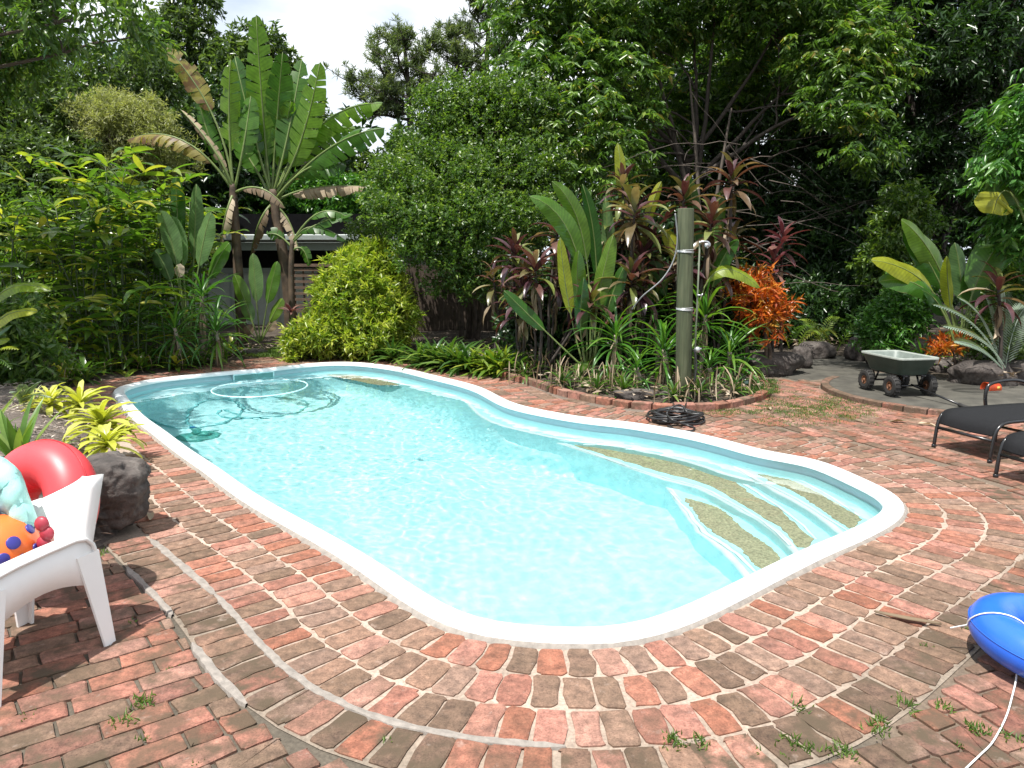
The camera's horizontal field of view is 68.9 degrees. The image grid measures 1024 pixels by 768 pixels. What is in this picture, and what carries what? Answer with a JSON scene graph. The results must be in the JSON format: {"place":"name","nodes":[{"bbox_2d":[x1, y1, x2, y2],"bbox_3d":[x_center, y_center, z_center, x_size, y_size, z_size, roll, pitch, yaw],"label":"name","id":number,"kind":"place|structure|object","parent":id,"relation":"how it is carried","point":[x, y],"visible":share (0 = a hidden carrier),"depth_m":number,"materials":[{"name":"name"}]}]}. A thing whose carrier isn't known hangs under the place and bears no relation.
{"place":"outdoors","nodes":[
{"label":"outdoors","id":0,"kind":"place"},
{"bbox_2d":[0,386,118,547],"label":"garden bed","id":1,"kind":"object","parent":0,"point":[55,433],"visible":0.16,"depth_m":6.59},
{"bbox_2d":[0,282,51,344],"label":"heliconia","id":2,"kind":"object","parent":1,"relation":"on","point":[5,293],"visible":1,"depth_m":8.03,"materials":[{"name":"green plant"}]},
{"bbox_2d":[0,394,77,455],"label":"strap plant","id":3,"kind":"object","parent":1,"relation":"on","point":[11,438],"visible":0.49,"depth_m":5.27,"materials":[{"name":"green plant"}]},
{"bbox_2d":[19,382,76,416],"bbox_3d":[-4.387,0.158,7.037,0.528,0.339,0.519,4,10,22],"label":"bromeliad","id":4,"kind":"object","parent":1,"relation":"on","point":[52,392],"visible":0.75,"depth_m":7.03,"materials":[{"name":"yellow plant"}]},
{"bbox_2d":[48,379,116,419],"bbox_3d":[-4.076,0.189,7.122,0.586,0.411,0.526,-3,10,-19],"label":"bromeliad","id":5,"kind":"object","parent":1,"relation":"on","point":[80,397],"visible":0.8,"depth_m":7.09,"materials":[{"name":"yellow plant"}]},
{"bbox_2d":[38,451,150,536],"bbox_3d":[-2.682,0.822,4.564,0.766,0.762,0.806,7,12,38],"label":"rock","id":6,"kind":"object","parent":1,"relation":"on","point":[125,494],"visible":0.27,"depth_m":4.47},
{"bbox_2d":[58,399,138,445],"bbox_3d":[-3.417,0.333,6.156,0.676,0.439,0.588,0,9,0],"label":"bromeliad","id":7,"kind":"object","parent":1,"relation":"on","point":[98,415],"visible":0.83,"depth_m":6.13,"materials":[{"name":"yellow plant"}]},
{"bbox_2d":[72,422,142,458],"bbox_3d":[-3.122,0.473,5.757,0.503,0.346,0.495,0,9,0],"label":"bromeliad","id":8,"kind":"object","parent":1,"relation":"on","point":[107,437],"visible":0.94,"depth_m":5.74,"materials":[{"name":"yellow plant"}]},
{"bbox_2d":[36,323,501,387],"bbox_3d":[-9.354,-1.513,19.043,18.395,0.192,21.926,0,9,0],"label":"garden bed","id":9,"kind":"object","parent":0,"point":[275,333],"visible":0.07,"depth_m":14.38,"materials":[{"name":"soil"}]},
{"bbox_2d":[0,271,80,392],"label":"undergrowth shrub","id":10,"kind":"object","parent":9,"relation":"on","point":[31,340],"visible":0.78,"depth_m":9.26,"materials":[{"name":"green plant"}]},
{"bbox_2d":[0,206,87,327],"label":"ginger plant","id":11,"kind":"object","parent":9,"relation":"on","point":[17,228],"visible":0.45,"depth_m":11.68,"materials":[{"name":"green plant"}]},
{"bbox_2d":[0,160,124,353],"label":"ginger plant","id":12,"kind":"object","parent":9,"relation":"on","point":[37,228],"visible":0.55,"depth_m":12.18,"materials":[{"name":"green plant"}]},
{"bbox_2d":[34,294,110,370],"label":"ginger plant","id":13,"kind":"object","parent":9,"relation":"on","point":[62,310],"visible":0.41,"depth_m":10.81,"materials":[{"name":"green plant"}]},
{"bbox_2d":[0,209,157,359],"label":"ginger plant","id":14,"kind":"object","parent":9,"relation":"on","point":[92,266],"visible":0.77,"depth_m":11.57,"materials":[{"name":"green plant"}]},
{"bbox_2d":[52,318,118,372],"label":"ginger plant","id":15,"kind":"object","parent":9,"relation":"on","point":[88,330],"visible":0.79,"depth_m":10.89,"materials":[{"name":"green plant"}]},
{"bbox_2d":[16,146,162,345],"bbox_3d":[-7.363,-2.372,13.314,2.512,3.600,1.846,4,10,21],"label":"ginger plant","id":16,"kind":"object","parent":9,"relation":"on","point":[46,163],"visible":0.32,"depth_m":13.14,"materials":[{"name":"green plant"}]},
{"bbox_2d":[0,0,187,132],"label":"tree","id":17,"kind":"object","parent":9,"relation":"on","point":[23,36],"visible":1,"depth_m":9.26,"materials":[{"name":"green plant"}]},
{"bbox_2d":[39,296,152,370],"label":"ginger plant","id":18,"kind":"object","parent":9,"relation":"on","point":[115,315],"visible":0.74,"depth_m":11.12,"materials":[{"name":"green plant"}]},
{"bbox_2d":[0,37,208,239],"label":"tree","id":19,"kind":"object","parent":9,"relation":"on","point":[45,121],"visible":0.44,"depth_m":15.06,"materials":[{"name":"green plant"}]},
{"bbox_2d":[0,165,218,344],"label":"undergrowth shrub","id":20,"kind":"object","parent":9,"relation":"on","point":[6,207],"visible":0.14,"depth_m":13.85,"materials":[{"name":"green plant"}]},
{"bbox_2d":[44,144,208,353],"bbox_3d":[-6.290,-2.143,12.502,2.594,3.411,1.831,-2,9,-11],"label":"ginger plant","id":21,"kind":"object","parent":9,"relation":"on","point":[122,195],"visible":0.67,"depth_m":12.35,"materials":[{"name":"green plant"}]},
{"bbox_2d":[51,83,208,290],"bbox_3d":[-7.675,-3.444,15.516,2.790,5.285,1.858,0,9,0],"label":"feathery shrub","id":22,"kind":"object","parent":9,"relation":"on","point":[99,117],"visible":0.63,"depth_m":14.77,"materials":[{"name":"green plant"}]},
{"bbox_2d":[101,278,192,368],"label":"ginger plant","id":23,"kind":"object","parent":9,"relation":"on","point":[154,298],"visible":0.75,"depth_m":11.38,"materials":[{"name":"green plant"}]},
{"bbox_2d":[110,218,223,347],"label":"ginger plant","id":24,"kind":"object","parent":9,"relation":"on","point":[152,250],"visible":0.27,"depth_m":13.01,"materials":[{"name":"green plant"}]},
{"bbox_2d":[130,300,217,371],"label":"pandan plant","id":25,"kind":"object","parent":9,"relation":"on","point":[177,344],"visible":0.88,"depth_m":11.47,"materials":[{"name":"green plant"}]},
{"bbox_2d":[113,0,243,129],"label":"forest tree","id":26,"kind":"object","parent":9,"relation":"on","point":[178,15],"visible":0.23,"depth_m":24.92,"materials":[{"name":"green plant"}]},
{"bbox_2d":[113,177,251,346],"bbox_3d":[-5.958,-2.126,13.638,2.343,3.011,2.083,-7,12,-38],"label":"ginger plant","id":27,"kind":"object","parent":9,"relation":"on","point":[206,209],"visible":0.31,"depth_m":13.55,"materials":[{"name":"green plant"}]},
{"bbox_2d":[152,178,230,341],"bbox_3d":[-5.348,-2.042,12.301,1.282,2.784,0.697,5,10,26],"label":"heliconia","id":28,"kind":"object","parent":9,"relation":"on","point":[201,228],"visible":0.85,"depth_m":12.31,"materials":[{"name":"green plant"}]},
{"bbox_2d":[163,271,244,360],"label":"pandan plant","id":29,"kind":"object","parent":9,"relation":"on","point":[201,306],"visible":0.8,"depth_m":12.13,"materials":[{"name":"green plant"}]},
{"bbox_2d":[127,47,284,345],"bbox_3d":[-5.575,-3.385,13.745,3.084,5.539,0.554,1,9,5],"label":"banana plant","id":30,"kind":"object","parent":9,"relation":"on","point":[191,82],"visible":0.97,"depth_m":13.58,"materials":[{"name":"green plant"}]},
{"bbox_2d":[163,295,261,370],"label":"pandan plant","id":31,"kind":"object","parent":9,"relation":"on","point":[215,324],"visible":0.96,"depth_m":11.70,"materials":[{"name":"green plant"}]},
{"bbox_2d":[143,58,287,213],"bbox_3d":[-12.587,-5.974,22.471,12.013,8.086,6.856,0,9,0],"label":"forest tree","id":32,"kind":"object","parent":9,"relation":"on","point":[199,181],"visible":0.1,"depth_m":21.94,"materials":[{"name":"green plant"}]},
{"bbox_2d":[232,253,284,341],"bbox_3d":[-4.556,-1.552,13.459,0.928,1.585,0.097,0,9,0],"label":"heliconia","id":33,"kind":"object","parent":9,"relation":"on","point":[241,288],"visible":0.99,"depth_m":13.43,"materials":[{"name":"green plant"}]},
{"bbox_2d":[182,15,336,192],"bbox_3d":[-8.664,-7.220,25.042,5.587,9.670,3.849,0,9,0],"label":"forest tree","id":34,"kind":"object","parent":9,"relation":"on","point":[236,43],"visible":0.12,"depth_m":24.06,"materials":[{"name":"green plant"}]},
{"bbox_2d":[223,15,383,330],"bbox_3d":[-3.872,-3.651,14.029,3.212,5.976,1.073,0,9,0],"label":"banana plant","id":35,"kind":"object","parent":9,"relation":"on","point":[284,118],"visible":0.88,"depth_m":13.73,"materials":[{"name":"green plant"}]},
{"bbox_2d":[266,210,352,332],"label":"banana plant","id":36,"kind":"object","parent":9,"relation":"on","point":[326,223],"visible":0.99,"depth_m":13.54,"materials":[{"name":"green plant"}]},
{"bbox_2d":[238,166,392,213],"bbox_3d":[-6.239,-4.829,24.905,6.144,5.027,3.558,0,9,0],"label":"round tree","id":37,"kind":"object","parent":9,"relation":"on","point":[293,204],"visible":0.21,"depth_m":23.74,"materials":[{"name":"green plant"}]},
{"bbox_2d":[276,233,427,362],"bbox_3d":[-2.608,-1.306,12.721,2.171,2.560,2.456,7,11,36],"label":"golden shrub","id":38,"kind":"object","parent":9,"relation":"on","point":[359,291],"visible":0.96,"depth_m":12.49,"materials":[{"name":"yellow plant"}]},
{"bbox_2d":[339,55,580,338],"bbox_3d":[-0.952,-3.310,14.063,4.248,5.539,4.629,-3,10,-20],"label":"leaved tree","id":39,"kind":"object","parent":9,"relation":"on","point":[415,207],"visible":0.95,"depth_m":12.98,"materials":[{"name":"green plant"}]},
{"bbox_2d":[405,264,531,334],"bbox_3d":[-1.275,-1.861,16.545,3.819,1.567,0.064,0,9,0],"label":"paling fence","id":40,"kind":"object","parent":9,"relation":"on","point":[436,318],"visible":0.14,"depth_m":16.54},
{"bbox_2d":[5,326,1023,400],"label":"leaf litter","id":41,"kind":"object","parent":9,"relation":"on","point":[619,388],"visible":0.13,"depth_m":10.90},
{"bbox_2d":[0,0,1020,263],"label":"sky","id":42,"kind":"structure","parent":0,"point":[332,31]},
{"bbox_2d":[0,329,1023,767],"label":"patio paving","id":43,"kind":"structure","parent":0,"point":[70,681],"depth_m":2.90,"materials":[{"name":"brick"}]},
{"bbox_2d":[0,474,115,706],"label":"plastic chair","id":44,"kind":"object","parent":43,"relation":"on","point":[68,555],"visible":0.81,"depth_m":3.18,"materials":[{"name":"white plastic"}]},
{"bbox_2d":[0,457,36,528],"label":"beach towel","id":45,"kind":"object","parent":44,"relation":"on","point":[16,502],"visible":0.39,"depth_m":3.14,"materials":[{"name":"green fabric"}]},
{"bbox_2d":[0,512,54,563],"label":"inflatable toy","id":46,"kind":"object","parent":44,"relation":"on","point":[18,538],"visible":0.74,"depth_m":3.09,"materials":[{"name":"orange plastic"}]},
{"bbox_2d":[4,439,99,521],"bbox_3d":[-2.307,0.599,3.645,0.660,0.660,0.236,-10,-14,17],"label":"swim ring","id":47,"kind":"object","parent":44,"relation":"on","point":[46,467],"visible":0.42,"depth_m":3.57,"materials":[{"name":"red plastic"}]},
{"bbox_2d":[21,214,393,325],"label":"pool house","id":48,"kind":"structure","parent":43,"relation":"on","point":[266,253],"depth_m":18.02,"materials":[{"name":"paint"}]},
{"bbox_2d":[20,345,1023,767],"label":"grass","id":49,"kind":"structure","parent":43,"relation":"on","point":[272,351],"depth_m":2.82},
{"bbox_2d":[499,371,772,410],"bbox_3d":[1.622,0.076,9.591,3.628,0.138,2.622,0,9,0],"label":"brick edging","id":50,"kind":"object","parent":43,"relation":"on","point":[647,405],"visible":0.56,"depth_m":8.72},
{"bbox_2d":[520,345,754,405],"bbox_3d":[1.951,-0.344,12.001,4.213,0.161,7.385,0,9,0],"label":"island garden bed","id":51,"kind":"object","parent":43,"relation":"on","point":[720,395],"visible":0.06,"depth_m":9.53,"materials":[{"name":"soil"}]},
{"bbox_2d":[484,227,551,369],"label":"cordyline","id":52,"kind":"object","parent":51,"relation":"on","point":[513,245],"visible":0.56,"depth_m":10.70,"materials":[{"name":"brown plant"}]},
{"bbox_2d":[498,246,621,378],"bbox_3d":[0.564,-0.945,10.123,1.889,1.856,0.990,6,11,31],"label":"cordyline","id":53,"kind":"object","parent":51,"relation":"on","point":[524,285],"visible":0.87,"depth_m":10.16,"materials":[{"name":"red plant"}]},
{"bbox_2d":[524,205,601,369],"bbox_3d":[0.750,-1.363,10.842,0.988,2.445,1.149,4,10,23],"label":"cordyline","id":54,"kind":"object","parent":51,"relation":"on","point":[557,302],"visible":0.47,"depth_m":10.75,"materials":[{"name":"brown plant"}]},
{"bbox_2d":[504,181,626,383],"bbox_3d":[0.892,-1.370,9.992,1.814,2.658,0.920,-6,11,-35],"label":"heliconia","id":55,"kind":"object","parent":51,"relation":"on","point":[574,224],"visible":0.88,"depth_m":10.00,"materials":[{"name":"green plant"}]},
{"bbox_2d":[561,296,674,382],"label":"pandan plant","id":56,"kind":"object","parent":51,"relation":"on","point":[615,326],"visible":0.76,"depth_m":9.70,"materials":[{"name":"green plant"}]},
{"bbox_2d":[490,192,757,368],"bbox_3d":[1.841,-1.542,11.734,4.366,2.968,2.269,0,9,0],"label":"undergrowth shrub","id":57,"kind":"object","parent":51,"relation":"on","point":[508,328],"visible":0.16,"depth_m":11.27,"materials":[{"name":"green plant"}]},
{"bbox_2d":[597,162,654,366],"bbox_3d":[1.543,-1.662,10.863,1.088,3.015,0.933,0,9,0],"label":"cordyline","id":58,"kind":"object","parent":51,"relation":"on","point":[624,173],"visible":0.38,"depth_m":10.68,"materials":[{"name":"brown plant"}]},
{"bbox_2d":[593,181,675,373],"bbox_3d":[1.692,-1.401,10.276,1.026,2.699,1.709,4,10,22],"label":"cordyline","id":59,"kind":"object","parent":51,"relation":"on","point":[633,194],"visible":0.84,"depth_m":9.97,"materials":[{"name":"red plant"}]},
{"bbox_2d":[597,231,674,370],"bbox_3d":[1.781,-1.086,10.389,1.003,2.048,1.269,-3,10,-17],"label":"cordyline","id":60,"kind":"object","parent":51,"relation":"on","point":[643,243],"visible":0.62,"depth_m":10.19,"materials":[{"name":"brown plant"}]},
{"bbox_2d":[614,143,661,322],"bbox_3d":[1.822,-2.046,10.932,0.697,2.853,0.070,0,9,0],"label":"canna","id":61,"kind":"object","parent":51,"relation":"on","point":[619,156],"visible":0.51,"depth_m":10.80,"materials":[{"name":"green plant"}]},
{"bbox_2d":[613,279,676,371],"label":"pandan plant","id":62,"kind":"object","parent":51,"relation":"on","point":[655,324],"visible":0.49,"depth_m":10.34,"materials":[{"name":"green plant"}]},
{"bbox_2d":[615,317,715,388],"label":"pandan plant","id":63,"kind":"object","parent":51,"relation":"on","point":[665,367],"visible":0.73,"depth_m":9.48,"materials":[{"name":"green plant"}]},
{"bbox_2d":[655,172,723,369],"bbox_3d":[2.471,-1.562,10.761,1.012,2.864,1.164,-3,10,-16],"label":"cordyline","id":64,"kind":"object","parent":51,"relation":"on","point":[684,189],"visible":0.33,"depth_m":10.46,"materials":[{"name":"brown plant"}]},
{"bbox_2d":[675,208,710,398],"bbox_3d":[2.092,-0.853,8.751,0.380,2.356,0.200,0,9,0],"label":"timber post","id":65,"kind":"object","parent":51,"relation":"on","point":[684,297],"visible":0.95,"depth_m":8.66,"materials":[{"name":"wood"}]},
{"bbox_2d":[628,176,759,372],"bbox_3d":[2.453,-1.472,10.416,1.624,2.823,1.250,0,9,0],"label":"heliconia","id":66,"kind":"object","parent":51,"relation":"on","point":[723,261],"visible":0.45,"depth_m":10.48,"materials":[{"name":"green plant"}]},
{"bbox_2d":[652,194,743,367],"bbox_3d":[2.511,-1.297,10.228,1.161,2.500,1.025,8,12,40],"label":"cordyline","id":67,"kind":"object","parent":51,"relation":"on","point":[713,212],"visible":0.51,"depth_m":10.03,"materials":[{"name":"brown plant"}]},
{"bbox_2d":[646,279,759,375],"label":"pandan plant","id":68,"kind":"object","parent":51,"relation":"on","point":[705,311],"visible":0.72,"depth_m":10.03,"materials":[{"name":"green plant"}]},
{"bbox_2d":[693,151,765,367],"bbox_3d":[3.030,-1.707,10.756,1.558,3.144,0.970,-8,12,-41],"label":"cordyline","id":69,"kind":"object","parent":51,"relation":"on","point":[727,192],"visible":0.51,"depth_m":10.61,"materials":[{"name":"red plant"}]},
{"bbox_2d":[692,317,782,385],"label":"pandan plant","id":70,"kind":"object","parent":51,"relation":"on","point":[730,358],"visible":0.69,"depth_m":9.84,"materials":[{"name":"green plant"}]},
{"bbox_2d":[716,261,806,376],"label":"croton bush","id":71,"kind":"object","parent":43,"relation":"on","point":[763,307],"visible":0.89,"depth_m":10.68,"materials":[{"name":"orange plant"}]},
{"bbox_2d":[743,351,805,376],"bbox_3d":[3.913,-0.256,11.180,0.932,0.462,0.736,-2,9,-11],"label":"rock","id":72,"kind":"object","parent":43,"relation":"on","point":[786,363],"visible":0.71,"depth_m":10.87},
{"bbox_2d":[820,373,1023,415],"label":"concrete pad","id":73,"kind":"object","parent":43,"relation":"on","point":[910,400],"visible":0.59,"depth_m":9.00,"materials":[{"name":"concrete"}]},
{"bbox_2d":[858,350,967,406],"bbox_3d":[4.789,-0.055,8.780,0.564,0.506,1.606,-1,9,-8],"label":"garden cart","id":74,"kind":"object","parent":73,"relation":"on","point":[900,366],"visible":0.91,"depth_m":8.94,"materials":[{"name":"green metal"}]},
{"bbox_2d":[931,378,1023,463],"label":"sun lounger","id":75,"kind":"object","parent":43,"relation":"on","point":[986,419],"visible":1,"depth_m":6.51,"materials":[{"name":"fabric"}]},
{"bbox_2d":[950,592,1023,677],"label":"swim ring","id":76,"kind":"object","parent":43,"relation":"on","point":[995,622],"visible":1,"depth_m":3.02,"materials":[{"name":"blue plastic"}]},
{"bbox_2d":[993,431,1023,477],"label":"sun lounger","id":77,"kind":"object","parent":43,"relation":"on","point":[1012,443],"visible":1,"depth_m":5.69,"materials":[{"name":"fabric"}]},
{"bbox_2d":[66,357,1023,767],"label":"pool border paving","id":78,"kind":"structure","parent":0,"point":[292,633],"depth_m":3.26,"materials":[{"name":"brick"}]},
{"bbox_2d":[113,362,904,643],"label":"swimming pool","id":79,"kind":"structure","parent":78,"relation":"in","point":[889,504],"depth_m":4.88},
{"bbox_2d":[127,370,880,626],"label":"pool water","id":80,"kind":"structure","parent":79,"relation":"in","point":[467,503],"depth_m":5.64,"materials":[{"name":"liquid"}]},
{"bbox_2d":[645,404,705,431],"bbox_3d":[1.716,0.302,7.694,0.620,0.218,0.822,0,9,0],"label":"coiled hose","id":81,"kind":"object","parent":78,"relation":"on","point":[665,415],"visible":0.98,"depth_m":7.63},
{"bbox_2d":[781,355,874,380],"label":"shaded path","id":82,"kind":"structure","parent":0,"point":[837,365],"depth_m":11.49,"materials":[{"name":"concrete"}]},
{"bbox_2d":[744,304,997,377],"bbox_3d":[8.979,-2.152,22.571,9.260,0.313,27.063,3,10,18],"label":"garden bed","id":83,"kind":"object","parent":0,"point":[940,320],"visible":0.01,"depth_m":13.82,"materials":[{"name":"soil"}]},
{"bbox_2d":[600,77,884,298],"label":"bare branches","id":84,"kind":"object","parent":83,"relation":"on","point":[697,166],"visible":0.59,"depth_m":15.10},
{"bbox_2d":[759,216,806,351],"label":"cordyline","id":85,"kind":"object","parent":83,"relation":"on","point":[781,237],"visible":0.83,"depth_m":11.38,"materials":[{"name":"red plant"}]},
{"bbox_2d":[687,23,890,305],"bbox_3d":[6.597,-5.317,18.241,4.687,8.268,6.287,8,12,40],"label":"forest tree","id":86,"kind":"object","parent":83,"relation":"on","point":[805,154],"visible":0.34,"depth_m":17.21,"materials":[{"name":"green plant"}]},
{"bbox_2d":[733,263,886,350],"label":"undergrowth shrub","id":87,"kind":"object","parent":83,"relation":"on","point":[822,301],"visible":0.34,"depth_m":14.02,"materials":[{"name":"green plant"}]},
{"bbox_2d":[773,316,859,350],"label":"fern","id":88,"kind":"object","parent":83,"relation":"on","point":[809,326],"visible":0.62,"depth_m":13.28,"materials":[{"name":"green plant"}]},
{"bbox_2d":[754,0,989,327],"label":"forest tree","id":89,"kind":"object","parent":83,"relation":"on","point":[831,258],"visible":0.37,"depth_m":16.35,"materials":[{"name":"green plant"}]},
{"bbox_2d":[845,261,947,356],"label":"glossy shrub","id":90,"kind":"object","parent":83,"relation":"on","point":[896,316],"visible":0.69,"depth_m":11.43,"materials":[{"name":"green plant"}]},
{"bbox_2d":[845,174,958,292],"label":"glossy shrub","id":91,"kind":"object","parent":83,"relation":"on","point":[910,206],"visible":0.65,"depth_m":13.49,"materials":[{"name":"green plant"}]},
{"bbox_2d":[871,218,1017,354],"bbox_3d":[5.747,-1.298,10.162,2.105,1.884,0.645,-3,10,-18],"label":"heliconia","id":92,"kind":"object","parent":83,"relation":"on","point":[951,274],"visible":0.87,"depth_m":10.19,"materials":[{"name":"green plant"}]},
{"bbox_2d":[867,0,1023,322],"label":"forest tree","id":93,"kind":"object","parent":83,"relation":"on","point":[948,176],"visible":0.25,"depth_m":15.79,"materials":[{"name":"green plant"}]},
{"bbox_2d":[919,328,975,377],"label":"croton bush","id":94,"kind":"object","parent":83,"relation":"on","point":[945,345],"visible":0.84,"depth_m":10.07,"materials":[{"name":"orange plant"}]},
{"bbox_2d":[906,0,1023,265],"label":"forest tree","id":95,"kind":"object","parent":83,"relation":"on","point":[978,53],"visible":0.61,"depth_m":14.85,"materials":[{"name":"green plant"}]},
{"bbox_2d":[934,288,1023,368],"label":"cycad","id":96,"kind":"object","parent":83,"relation":"on","point":[989,345],"visible":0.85,"depth_m":9.57,"materials":[{"name":"green plant"}]},
{"bbox_2d":[946,359,1017,386],"bbox_3d":[6.255,-0.077,9.923,0.867,0.473,0.661,1,9,6],"label":"rock","id":97,"kind":"object","parent":83,"relation":"on","point":[973,372],"visible":0.62,"depth_m":9.70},
{"bbox_2d":[945,255,1023,362],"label":"bromeliad","id":98,"kind":"object","parent":83,"relation":"on","point":[986,313],"visible":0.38,"depth_m":10.51,"materials":[{"name":"green plant"}]},
{"bbox_2d":[954,260,1023,368],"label":"cordyline","id":99,"kind":"object","parent":83,"relation":"on","point":[996,279],"visible":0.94,"depth_m":9.54,"materials":[{"name":"green plant"}]},
{"bbox_2d":[974,168,1023,221],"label":"banana plant","id":100,"kind":"object","parent":83,"relation":"on","point":[994,199],"visible":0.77,"depth_m":9.28,"materials":[{"name":"yellow plant"}]},
{"bbox_3d":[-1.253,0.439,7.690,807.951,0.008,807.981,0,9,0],"label":"ground","id":101,"kind":"structure","parent":0,"visible":0},
{"bbox_2d":[322,12,448,249],"bbox_3d":[-5.050,-9.446,31.963,5.242,11.615,3.600,0,9,0],"label":"pine tree","id":102,"kind":"object","parent":101,"relation":"on","point":[398,38],"visible":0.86,"depth_m":30.91,"materials":[{"name":"green plant"}]},
{"bbox_2d":[429,0,525,80],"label":"pine tree","id":103,"kind":"object","parent":101,"relation":"on","point":[467,56],"visible":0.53,"depth_m":32.41,"materials":[{"name":"green plant"}]},
{"bbox_2d":[18,0,1017,273],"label":"forest","id":104,"kind":"object","parent":101,"relation":"on","point":[576,194],"visible":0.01,"depth_m":26.70,"materials":[{"name":"green plant"}]},
{"bbox_2d":[555,43,775,261],"bbox_3d":[4.208,-5.306,20.126,6.502,7.559,5.090,0,9,0],"label":"forest tree","id":105,"kind":"object","parent":101,"relation":"on","point":[705,180],"visible":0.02,"depth_m":19.29,"materials":[{"name":"green plant"}]},
{"bbox_2d":[470,0,934,204],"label":"lychee tree","id":106,"kind":"object","parent":101,"relation":"on","point":[593,28],"visible":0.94,"depth_m":14.43,"materials":[{"name":"green plant"}]},
{"bbox_2d":[955,67,1023,271],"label":"leafy tree","id":107,"kind":"object","parent":101,"relation":"on","point":[1000,149],"visible":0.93,"depth_m":9.46,"materials":[{"name":"green plant"}]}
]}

